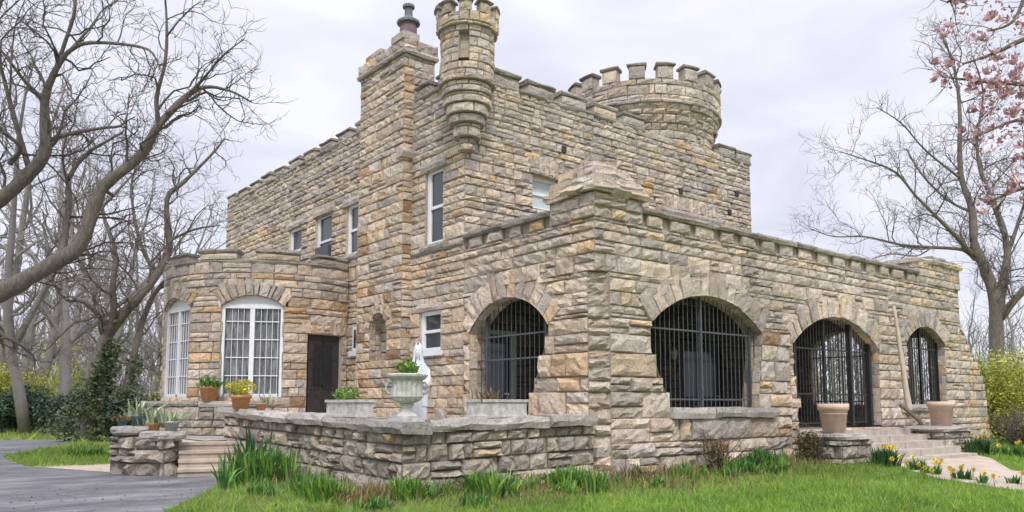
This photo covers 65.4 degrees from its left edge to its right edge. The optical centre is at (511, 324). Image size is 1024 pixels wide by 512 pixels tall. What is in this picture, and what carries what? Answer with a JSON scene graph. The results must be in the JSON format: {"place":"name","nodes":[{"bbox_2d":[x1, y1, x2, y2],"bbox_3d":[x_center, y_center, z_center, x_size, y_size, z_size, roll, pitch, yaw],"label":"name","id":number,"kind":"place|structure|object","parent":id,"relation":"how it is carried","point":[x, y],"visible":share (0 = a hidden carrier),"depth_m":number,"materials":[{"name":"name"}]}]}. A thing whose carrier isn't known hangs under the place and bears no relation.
{"place":"outdoors","nodes":[
{"label":"outdoors","id":0,"kind":"place"},
{"bbox_2d":[0,440,216,511],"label":"driveway","id":1,"kind":"structure","parent":0,"point":[17,479],"depth_m":13.29,"materials":[{"name":"grey asphalt"}]},
{"bbox_2d":[0,0,293,407],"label":"bare tree","id":2,"kind":"object","parent":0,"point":[29,277],"visible":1,"depth_m":19.20,"materials":[{"name":"grey plant"}]},
{"bbox_2d":[184,436,224,440],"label":"terrace paving","id":3,"kind":"structure","parent":0,"point":[207,438],"depth_m":18.29,"materials":[{"name":"stone"}]},
{"bbox_2d":[412,342,430,419],"bbox_3d":[-1.540,1.177,12.930,0.416,1.790,0.404,5,-7,-39],"label":"statue","id":4,"kind":"object","parent":3,"relation":"on","point":[419,408],"visible":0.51,"depth_m":12.91,"materials":[{"name":"stone"}]},
{"bbox_2d":[0,0,1023,403],"label":"sky","id":5,"kind":"structure","parent":0,"point":[784,69],"materials":[{"name":"white"}]},
{"bbox_2d":[0,417,1023,511],"bbox_3d":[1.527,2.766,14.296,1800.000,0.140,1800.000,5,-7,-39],"label":"ground","id":6,"kind":"structure","parent":0,"point":[645,490],"depth_m":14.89,"materials":[{"name":"green plant"}]},
{"bbox_2d":[0,389,48,432],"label":"evergreen shrub","id":7,"kind":"object","parent":6,"relation":"on","point":[3,423],"visible":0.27,"depth_m":37.43,"materials":[{"name":"green plant"}]},
{"bbox_2d":[0,14,61,265],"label":"bare tree","id":8,"kind":"object","parent":6,"relation":"on","point":[16,239],"visible":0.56,"depth_m":37.70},
{"bbox_2d":[0,384,66,432],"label":"evergreen shrub","id":9,"kind":"object","parent":6,"relation":"on","point":[5,402],"visible":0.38,"depth_m":37.19,"materials":[{"name":"green plant"}]},
{"bbox_2d":[0,358,80,430],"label":"spring shrub","id":10,"kind":"object","parent":6,"relation":"on","point":[6,380],"visible":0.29,"depth_m":42.76,"materials":[{"name":"green plant"}]},
{"bbox_2d":[0,224,85,364],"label":"bare tree","id":11,"kind":"object","parent":6,"relation":"on","point":[33,352],"visible":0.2,"depth_m":68.53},
{"bbox_2d":[0,19,99,391],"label":"bare tree","id":12,"kind":"object","parent":6,"relation":"on","point":[24,224],"visible":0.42,"depth_m":45.71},
{"bbox_2d":[18,337,90,407],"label":"spring shrub","id":13,"kind":"object","parent":6,"relation":"on","point":[75,376],"visible":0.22,"depth_m":47.38,"materials":[{"name":"green plant"}]},
{"bbox_2d":[27,388,97,434],"bbox_3d":[-20.227,3.931,36.782,3.954,2.556,3.371,5,-7,-39],"label":"evergreen shrub","id":14,"kind":"object","parent":6,"relation":"on","point":[51,411],"visible":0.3,"depth_m":36.05,"materials":[{"name":"green plant"}]},
{"bbox_2d":[2,66,129,426],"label":"bare tree","id":15,"kind":"object","parent":6,"relation":"on","point":[65,376],"visible":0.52,"depth_m":41.72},
{"bbox_2d":[4,130,134,379],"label":"bare tree","id":16,"kind":"object","parent":6,"relation":"on","point":[32,327],"visible":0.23,"depth_m":60.51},
{"bbox_2d":[25,240,117,378],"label":"bare tree","id":17,"kind":"object","parent":6,"relation":"on","point":[87,356],"visible":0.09,"depth_m":63.19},
{"bbox_2d":[33,463,109,471],"bbox_3d":[-9.073,3.196,17.970,3.615,0.001,1.815,-3,-7,31],"label":"stone apron","id":18,"kind":"object","parent":6,"relation":"on","point":[105,467],"visible":0.29,"depth_m":17.65,"materials":[{"name":"beige stone"}]},
{"bbox_2d":[0,89,156,396],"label":"bare tree","id":19,"kind":"object","parent":6,"relation":"on","point":[73,330],"visible":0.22,"depth_m":54.92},
{"bbox_2d":[19,140,140,400],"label":"bare tree","id":20,"kind":"object","parent":6,"relation":"on","point":[83,314],"visible":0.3,"depth_m":46.93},
{"bbox_2d":[61,443,110,457],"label":"grass tuft","id":21,"kind":"object","parent":6,"relation":"on","point":[84,450],"visible":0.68,"depth_m":20.91,"materials":[{"name":"green plant"}]},
{"bbox_2d":[52,240,128,372],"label":"bare tree","id":22,"kind":"object","parent":6,"relation":"on","point":[79,344],"visible":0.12,"depth_m":70.66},
{"bbox_2d":[0,8,205,434],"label":"bare tree","id":23,"kind":"object","parent":6,"relation":"on","point":[21,409],"visible":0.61,"depth_m":35.12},
{"bbox_2d":[95,399,139,425],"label":"evergreen shrub","id":24,"kind":"object","parent":6,"relation":"on","point":[117,402],"visible":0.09,"depth_m":29.98,"materials":[{"name":"green plant"}]},
{"bbox_2d":[13,91,226,429],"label":"bare tree","id":25,"kind":"object","parent":6,"relation":"on","point":[51,355],"visible":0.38,"depth_m":45.43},
{"bbox_2d":[0,96,244,441],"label":"ivy tree","id":26,"kind":"object","parent":6,"relation":"on","point":[99,368],"visible":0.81,"depth_m":30.83,"materials":[{"name":"grey plant"}]},
{"bbox_2d":[50,146,205,396],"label":"bare tree","id":27,"kind":"object","parent":6,"relation":"on","point":[119,332],"visible":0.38,"depth_m":58.61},
{"bbox_2d":[101,215,162,403],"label":"bare tree","id":28,"kind":"object","parent":6,"relation":"on","point":[131,343],"visible":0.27,"depth_m":61.05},
{"bbox_2d":[107,246,163,401],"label":"bare tree","id":29,"kind":"object","parent":6,"relation":"on","point":[126,344],"visible":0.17,"depth_m":68.22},
{"bbox_2d":[117,261,160,380],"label":"bare tree","id":30,"kind":"object","parent":6,"relation":"on","point":[152,359],"visible":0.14,"depth_m":72.46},
{"bbox_2d":[115,205,163,359],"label":"bare tree","id":31,"kind":"object","parent":6,"relation":"on","point":[156,302],"visible":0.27,"depth_m":57.14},
{"bbox_2d":[107,425,186,475],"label":"stone pier","id":32,"kind":"structure","parent":6,"relation":"on","point":[140,450],"depth_m":15.75,"materials":[{"name":"grey stone"}]},
{"bbox_2d":[98,408,131,425],"bbox_3d":[-7.878,1.903,16.367,1.042,0.360,1.024,-1,-6,11],"label":"flower pot","id":33,"kind":"object","parent":32,"relation":"on","point":[121,420],"visible":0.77,"depth_m":16.28,"materials":[{"name":"blue ceramic"}]},
{"bbox_2d":[114,399,164,425],"bbox_3d":[-7.585,1.784,16.308,1.056,0.584,1.155,-1,-6,11],"label":"flower pot","id":34,"kind":"object","parent":32,"relation":"on","point":[137,411],"visible":0.79,"depth_m":16.16,"materials":[{"name":"blue ceramic"}]},
{"bbox_2d":[132,408,166,430],"bbox_3d":[-7.136,1.876,16.081,0.682,0.538,0.885,-2,-6,21],"label":"flower pot","id":35,"kind":"object","parent":32,"relation":"on","point":[153,424],"visible":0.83,"depth_m":15.96,"materials":[{"name":"ceramic"}]},
{"bbox_2d":[143,406,191,430],"bbox_3d":[-6.827,1.872,16.029,1.182,0.534,1.066,-3,-7,31],"label":"flower pot","id":36,"kind":"object","parent":32,"relation":"on","point":[171,422],"visible":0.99,"depth_m":15.89,"materials":[{"name":"grey ceramic"}]},
{"bbox_2d":[135,226,172,352],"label":"bare tree","id":37,"kind":"object","parent":6,"relation":"on","point":[157,346],"visible":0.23,"depth_m":45.65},
{"bbox_2d":[134,178,226,395],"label":"bare tree","id":38,"kind":"object","parent":6,"relation":"on","point":[155,382],"visible":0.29,"depth_m":42.55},
{"bbox_2d":[177,439,245,476],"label":"stone steps","id":39,"kind":"structure","parent":6,"relation":"on","point":[195,456],"depth_m":16.12,"materials":[{"name":"beige stone"}]},
{"bbox_2d":[226,422,275,459],"bbox_3d":[-5.019,2.374,15.370,0.927,1.134,1.044,5,-7,-39],"label":"iris clump","id":40,"kind":"object","parent":6,"relation":"on","point":[248,441],"visible":0.28,"depth_m":15.34,"materials":[{"name":"green plant"}]},
{"bbox_2d":[208,441,314,490],"bbox_3d":[-4.559,2.407,14.002,1.702,0.797,2.255,-4,-7,34],"label":"daffodil clump","id":41,"kind":"object","parent":6,"relation":"on","point":[253,465],"visible":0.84,"depth_m":13.90,"materials":[{"name":"green plant"}]},
{"bbox_2d":[242,474,284,497],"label":"grass tuft","id":42,"kind":"object","parent":6,"relation":"on","point":[253,488],"visible":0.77,"depth_m":11.93,"materials":[{"name":"green plant"}]},
{"bbox_2d":[290,467,358,503],"bbox_3d":[-2.757,2.276,11.430,1.015,0.544,0.862,-2,-6,17],"label":"daffodil clump","id":43,"kind":"object","parent":6,"relation":"on","point":[315,489],"visible":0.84,"depth_m":11.34,"materials":[{"name":"green plant"}]},
{"bbox_2d":[332,479,404,508],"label":"dry plants","id":44,"kind":"object","parent":6,"relation":"on","point":[361,494],"visible":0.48,"depth_m":10.90,"materials":[{"name":"brown plant"}]},
{"bbox_2d":[347,493,392,511],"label":"grass tuft","id":45,"kind":"object","parent":6,"relation":"on","point":[371,504],"visible":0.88,"depth_m":10.40,"materials":[{"name":"green plant"}]},
{"bbox_2d":[218,407,597,490],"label":"terrace wall","id":46,"kind":"structure","parent":6,"relation":"on","point":[373,450],"depth_m":13.25,"materials":[{"name":"stone"}]},
{"bbox_2d":[225,379,255,408],"bbox_3d":[-5.872,1.487,17.135,0.749,0.654,0.770,-2,-6,17],"label":"flower pot","id":47,"kind":"object","parent":46,"relation":"on","point":[242,399],"visible":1,"depth_m":17.04,"materials":[{"name":"ceramic"}]},
{"bbox_2d":[253,389,278,409],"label":"flower pot","id":48,"kind":"object","parent":46,"relation":"on","point":[260,406],"visible":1,"depth_m":16.32,"materials":[{"name":"ceramic"}]},
{"bbox_2d":[324,386,375,417],"bbox_3d":[-2.741,1.296,13.507,0.426,0.534,1.180,5,-7,-39],"label":"planter box","id":49,"kind":"object","parent":46,"relation":"on","point":[341,405],"visible":1,"depth_m":13.35,"materials":[{"name":"stone"}]},
{"bbox_2d":[384,358,429,421],"bbox_3d":[-1.557,0.989,12.182,0.772,0.986,0.640,-2,-6,18],"label":"stone urn","id":50,"kind":"object","parent":46,"relation":"on","point":[407,392],"visible":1,"depth_m":12.04,"materials":[{"name":"white stone"}]},
{"bbox_2d":[464,386,528,417],"bbox_3d":[-0.309,1.276,13.277,1.178,0.536,0.772,5,-7,-39],"label":"planter box","id":51,"kind":"object","parent":46,"relation":"on","point":[489,405],"visible":1,"depth_m":13.05,"materials":[{"name":"stone"}]},
{"bbox_2d":[377,474,442,504],"bbox_3d":[-1.468,2.308,11.320,0.917,0.460,0.840,5,-7,-39],"label":"daffodil clump","id":52,"kind":"object","parent":6,"relation":"on","point":[405,486],"visible":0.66,"depth_m":11.16,"materials":[{"name":"green plant"}]},
{"bbox_2d":[429,477,458,498],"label":"grass tuft","id":53,"kind":"object","parent":6,"relation":"on","point":[451,487],"visible":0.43,"depth_m":11.68,"materials":[{"name":"green plant"}]},
{"bbox_2d":[456,490,495,507],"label":"grass tuft","id":54,"kind":"object","parent":6,"relation":"on","point":[477,499],"visible":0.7,"depth_m":10.74,"materials":[{"name":"green plant"}]},
{"bbox_2d":[456,464,530,500],"bbox_3d":[-0.222,2.338,11.978,1.324,0.530,1.250,5,-7,-39],"label":"daffodil clump","id":55,"kind":"object","parent":6,"relation":"on","point":[490,481],"visible":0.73,"depth_m":11.66,"materials":[{"name":"green plant"}]},
{"bbox_2d":[2,292,1023,413],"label":"wood","id":56,"kind":"object","parent":6,"relation":"on","point":[144,381],"visible":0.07,"depth_m":80.14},
{"bbox_2d":[10,461,1023,511],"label":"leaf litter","id":57,"kind":"object","parent":6,"relation":"on","point":[605,491],"visible":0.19,"depth_m":12.36,"materials":[{"name":"brown plant"}]},
{"bbox_2d":[139,0,989,478],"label":"stone castle","id":58,"kind":"structure","parent":6,"relation":"on","point":[471,218],"depth_m":19.85,"materials":[{"name":"stone"}]},
{"bbox_2d":[164,300,189,396],"bbox_3d":[-8.942,0.615,21.474,0.291,2.670,1.642,5,-7,-40],"label":"window","id":59,"kind":"structure","parent":58,"relation":"in","point":[178,324],"depth_m":21.52,"materials":[{"name":"white glass"}]},
{"bbox_2d":[190,375,232,399],"bbox_3d":[-7.592,1.579,20.054,1.109,0.653,1.278,1,-6,-8],"label":"flower pot","id":60,"kind":"object","parent":58,"relation":"on","point":[209,388],"visible":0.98,"depth_m":19.86,"materials":[{"name":"ceramic"}]},
{"bbox_2d":[220,296,285,396],"bbox_3d":[-6.760,0.544,20.769,1.462,2.670,0.939,5,-7,-39],"label":"window","id":61,"kind":"structure","parent":58,"relation":"in","point":[252,338],"depth_m":20.78,"materials":[{"name":"white glass"}]},
{"bbox_2d":[290,226,301,261],"bbox_3d":[-6.819,-2.358,25.409,0.080,1.450,1.000,5,-7,-39],"label":"window","id":62,"kind":"structure","parent":58,"relation":"in","point":[296,234],"depth_m":25.56,"materials":[{"name":"grey glass"}]},
{"bbox_2d":[306,334,338,412],"bbox_3d":[-5.129,1.600,21.476,0.110,2.650,1.140,-5,-8,42],"label":"door","id":63,"kind":"structure","parent":58,"relation":"in","point":[322,350],"depth_m":21.46,"materials":[{"name":"brown wood"}]},
{"bbox_2d":[315,214,331,255],"bbox_3d":[-5.585,-2.497,23.777,0.210,1.600,1.100,5,-7,-39],"label":"window","id":64,"kind":"structure","parent":58,"relation":"in","point":[324,243],"depth_m":23.88,"materials":[{"name":"grey glass"}]},
{"bbox_2d":[348,327,355,356],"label":"slit window","id":65,"kind":"structure","parent":58,"relation":"in","point":[352,353],"depth_m":21.68,"materials":[{"name":"white paint"}]},
{"bbox_2d":[348,203,357,254],"bbox_3d":[-4.406,-2.657,22.424,0.080,1.450,0.700,5,-7,-39],"label":"window","id":66,"kind":"structure","parent":58,"relation":"in","point":[353,210],"depth_m":22.55,"materials":[{"name":"white paint"}]},
{"bbox_2d":[421,310,442,356],"bbox_3d":[-1.901,0.218,18.912,0.300,1.070,1.060,5,-7,-39],"label":"window","id":67,"kind":"structure","parent":58,"relation":"in","point":[431,321],"depth_m":18.98,"materials":[{"name":"white paint"}]},
{"bbox_2d":[427,168,442,244],"bbox_3d":[-1.782,-2.827,19.165,0.080,1.840,0.770,5,-7,-39],"label":"window","id":68,"kind":"structure","parent":58,"relation":"in","point":[435,179],"depth_m":19.27,"materials":[{"name":"grey glass"}]},
{"bbox_2d":[490,330,514,398],"bbox_3d":[-0.427,1.366,18.280,1.150,2.480,0.170,5,-7,-39],"label":"door","id":69,"kind":"structure","parent":58,"relation":"in","point":[491,331],"depth_m":18.48,"materials":[{"name":"grey metal"}]},
{"bbox_2d":[532,176,555,210],"bbox_3d":[0.736,-3.219,19.866,0.930,0.840,0.080,5,-7,-39],"label":"window","id":70,"kind":"structure","parent":58,"relation":"in","point":[540,187],"depth_m":19.85,"materials":[{"name":"white paint"}]},
{"bbox_2d":[679,340,724,407],"bbox_3d":[5.435,1.785,22.979,2.000,2.580,0.170,5,-7,-39],"label":"door","id":71,"kind":"structure","parent":58,"relation":"in","point":[695,349],"depth_m":23.06,"materials":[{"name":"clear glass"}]},
{"bbox_2d":[264,450,867,510],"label":"dry weeds","id":72,"kind":"object","parent":6,"relation":"on","point":[630,474],"visible":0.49,"depth_m":13.60,"materials":[{"name":"brown plant"}]},
{"bbox_2d":[518,462,614,493],"bbox_3d":[0.945,2.442,12.804,1.577,0.489,1.092,-2,-6,20],"label":"daffodil clump","id":73,"kind":"object","parent":6,"relation":"on","point":[595,482],"visible":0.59,"depth_m":12.63,"materials":[{"name":"green plant"}]},
{"bbox_2d":[548,475,584,495],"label":"grass tuft","id":74,"kind":"object","parent":6,"relation":"on","point":[570,488],"visible":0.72,"depth_m":12.12,"materials":[{"name":"green plant"}]},
{"bbox_2d":[627,471,655,483],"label":"dry plants","id":75,"kind":"object","parent":6,"relation":"on","point":[647,477],"visible":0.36,"depth_m":13.88,"materials":[{"name":"brown plant"}]},
{"bbox_2d":[646,474,667,487],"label":"grass tuft","id":76,"kind":"object","parent":6,"relation":"on","point":[658,479],"visible":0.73,"depth_m":13.39,"materials":[{"name":"green plant"}]},
{"bbox_2d":[667,458,704,478],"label":"grass tuft","id":77,"kind":"object","parent":6,"relation":"on","point":[689,470],"visible":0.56,"depth_m":14.75,"materials":[{"name":"green plant"}]},
{"bbox_2d":[696,463,740,477],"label":"grass tuft","id":78,"kind":"object","parent":6,"relation":"on","point":[724,469],"visible":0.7,"depth_m":15.01,"materials":[{"name":"green plant"}]},
{"bbox_2d":[695,429,750,470],"bbox_3d":[4.010,2.468,15.795,0.992,0.959,1.134,5,-7,-39],"label":"russet shrub","id":79,"kind":"object","parent":6,"relation":"on","point":[717,454],"visible":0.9,"depth_m":15.71,"materials":[{"name":"brown plant"}]},
{"bbox_2d":[716,455,764,474],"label":"daffodil clump","id":80,"kind":"object","parent":6,"relation":"on","point":[746,463],"visible":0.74,"depth_m":15.31,"materials":[{"name":"green plant"}]},
{"bbox_2d":[738,446,787,469],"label":"daffodil clump","id":81,"kind":"object","parent":6,"relation":"on","point":[761,457],"visible":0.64,"depth_m":16.07,"materials":[{"name":"green plant"}]},
{"bbox_2d":[760,453,795,473],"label":"grass tuft","id":82,"kind":"object","parent":6,"relation":"on","point":[779,465],"visible":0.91,"depth_m":15.41,"materials":[{"name":"green plant"}]},
{"bbox_2d":[790,426,831,462],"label":"russet shrub","id":83,"kind":"object","parent":6,"relation":"on","point":[809,444],"visible":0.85,"depth_m":17.08,"materials":[{"name":"brown plant"}]},
{"bbox_2d":[799,432,873,464],"bbox_3d":[7.149,2.800,17.604,1.485,0.831,1.234,5,-7,-39],"label":"pedestal","id":84,"kind":"object","parent":6,"relation":"on","point":[849,446],"visible":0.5,"depth_m":17.07,"materials":[{"name":"stone"}]},
{"bbox_2d":[817,404,848,432],"bbox_3d":[7.124,2.073,17.666,0.668,0.640,0.668,5,-7,-39],"label":"flower pot","id":85,"kind":"object","parent":84,"relation":"on","point":[833,417],"visible":0.95,"depth_m":17.43,"materials":[{"name":"ceramic"}]},
{"bbox_2d":[817,333,858,403],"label":"bare tree","id":86,"kind":"object","parent":6,"relation":"on","point":[833,371],"visible":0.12,"depth_m":43.76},
{"bbox_2d":[817,333,861,403],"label":"bare tree","id":87,"kind":"object","parent":6,"relation":"on","point":[827,363],"visible":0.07,"depth_m":50.96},
{"bbox_2d":[818,335,861,403],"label":"bare tree","id":88,"kind":"object","parent":6,"relation":"on","point":[843,371],"visible":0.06,"depth_m":60.47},
{"bbox_2d":[863,444,906,466],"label":"daffodil clump","id":89,"kind":"object","parent":6,"relation":"on","point":[883,456],"visible":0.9,"depth_m":16.61,"materials":[{"name":"green plant"}]},
{"bbox_2d":[799,427,977,463],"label":"stone steps","id":90,"kind":"structure","parent":6,"relation":"on","point":[920,447],"depth_m":19.41,"materials":[{"name":"beige stone"}]},
{"bbox_2d":[892,306,912,418],"bbox_3d":[10.170,0.966,20.763,0.162,2.970,0.478,2,-6,-20],"label":"wooden pole","id":91,"kind":"object","parent":90,"relation":"on","point":[907,399],"visible":0.94,"depth_m":20.71,"materials":[{"name":"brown wood"}]},
{"bbox_2d":[899,403,922,424],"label":"driftwood branch","id":92,"kind":"object","parent":90,"relation":"on","point":[912,415],"visible":1,"depth_m":20.19,"materials":[{"name":"grey wood"}]},
{"bbox_2d":[778,7,1023,409],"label":"bare tree","id":93,"kind":"object","parent":6,"relation":"on","point":[999,309],"visible":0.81,"depth_m":33.99,"materials":[{"name":"grey plant"}]},
{"bbox_2d":[903,425,973,451],"bbox_3d":[11.283,3.131,21.214,1.907,0.890,1.379,5,-7,-39],"label":"pedestal","id":94,"kind":"object","parent":6,"relation":"on","point":[951,435],"visible":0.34,"depth_m":20.65,"materials":[{"name":"stone"}]},
{"bbox_2d":[926,401,954,425],"bbox_3d":[11.600,2.401,21.550,0.700,0.640,0.700,5,-7,-39],"label":"flower pot","id":95,"kind":"object","parent":94,"relation":"on","point":[940,413],"visible":0.95,"depth_m":21.31,"materials":[{"name":"ceramic"}]},
{"bbox_2d":[912,318,975,402],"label":"bare tree","id":96,"kind":"object","parent":6,"relation":"on","point":[923,368],"visible":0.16,"depth_m":57.60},
{"bbox_2d":[921,271,987,369],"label":"bare tree","id":97,"kind":"object","parent":6,"relation":"on","point":[970,326],"visible":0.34,"depth_m":59.45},
{"bbox_2d":[906,0,1023,218],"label":"magnolia tree","id":98,"kind":"object","parent":6,"relation":"on","point":[997,83],"visible":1,"depth_m":10.86,"materials":[{"name":"pink plant"}]},
{"bbox_2d":[962,431,996,454],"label":"daffodil clump","id":99,"kind":"object","parent":6,"relation":"on","point":[977,445],"visible":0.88,"depth_m":20.27,"materials":[{"name":"green plant"}]},
{"bbox_2d":[973,341,1023,440],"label":"forsythia shrub","id":100,"kind":"object","parent":6,"relation":"on","point":[999,385],"visible":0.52,"depth_m":26.41,"materials":[{"name":"yellow plant"}]},
{"bbox_2d":[975,245,1023,417],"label":"bare tree","id":101,"kind":"object","parent":6,"relation":"on","point":[1012,345],"visible":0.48,"depth_m":56.11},
{"bbox_2d":[980,402,1023,445],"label":"twiggy shrub","id":102,"kind":"object","parent":6,"relation":"on","point":[1014,428],"visible":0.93,"depth_m":23.31,"materials":[{"name":"brown plant"}]},
{"bbox_2d":[986,292,1023,366],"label":"bare tree","id":103,"kind":"object","parent":6,"relation":"on","point":[1014,330],"visible":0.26,"depth_m":74.83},
{"bbox_2d":[990,440,1023,458],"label":"daffodil clump","id":104,"kind":"object","parent":6,"relation":"on","point":[1019,450],"visible":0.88,"depth_m":20.02,"materials":[{"name":"green plant"}]},
{"bbox_2d":[901,455,1023,490],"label":"flagstone path","id":105,"kind":"structure","parent":0,"point":[987,465],"depth_m":16.31,"materials":[{"name":"beige stone"}]},
{"bbox_2d":[889,454,943,470],"bbox_3d":[8.246,2.795,16.150,0.732,0.315,0.886,5,-7,-39],"label":"daffodil row","id":106,"kind":"object","parent":105,"relation":"on","point":[912,464],"visible":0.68,"depth_m":16.06,"materials":[{"name":"yellow plant"}]},
{"bbox_2d":[902,459,964,474],"bbox_3d":[8.079,2.753,15.324,0.926,0.305,0.778,-1,-6,13],"label":"daffodil row","id":107,"kind":"object","parent":105,"relation":"on","point":[938,470],"visible":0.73,"depth_m":15.26,"materials":[{"name":"yellow plant"}]},
{"bbox_2d":[922,465,975,480],"bbox_3d":[8.005,2.709,14.609,0.793,0.303,0.661,-2,-6,17],"label":"daffodil row","id":108,"kind":"object","parent":105,"relation":"on","point":[960,473],"visible":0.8,"depth_m":14.47,"materials":[{"name":"yellow plant"}]},
{"bbox_2d":[950,468,1023,486],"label":"daffodil row","id":109,"kind":"object","parent":105,"relation":"on","point":[983,478],"visible":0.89,"depth_m":13.86,"materials":[{"name":"yellow plant"}]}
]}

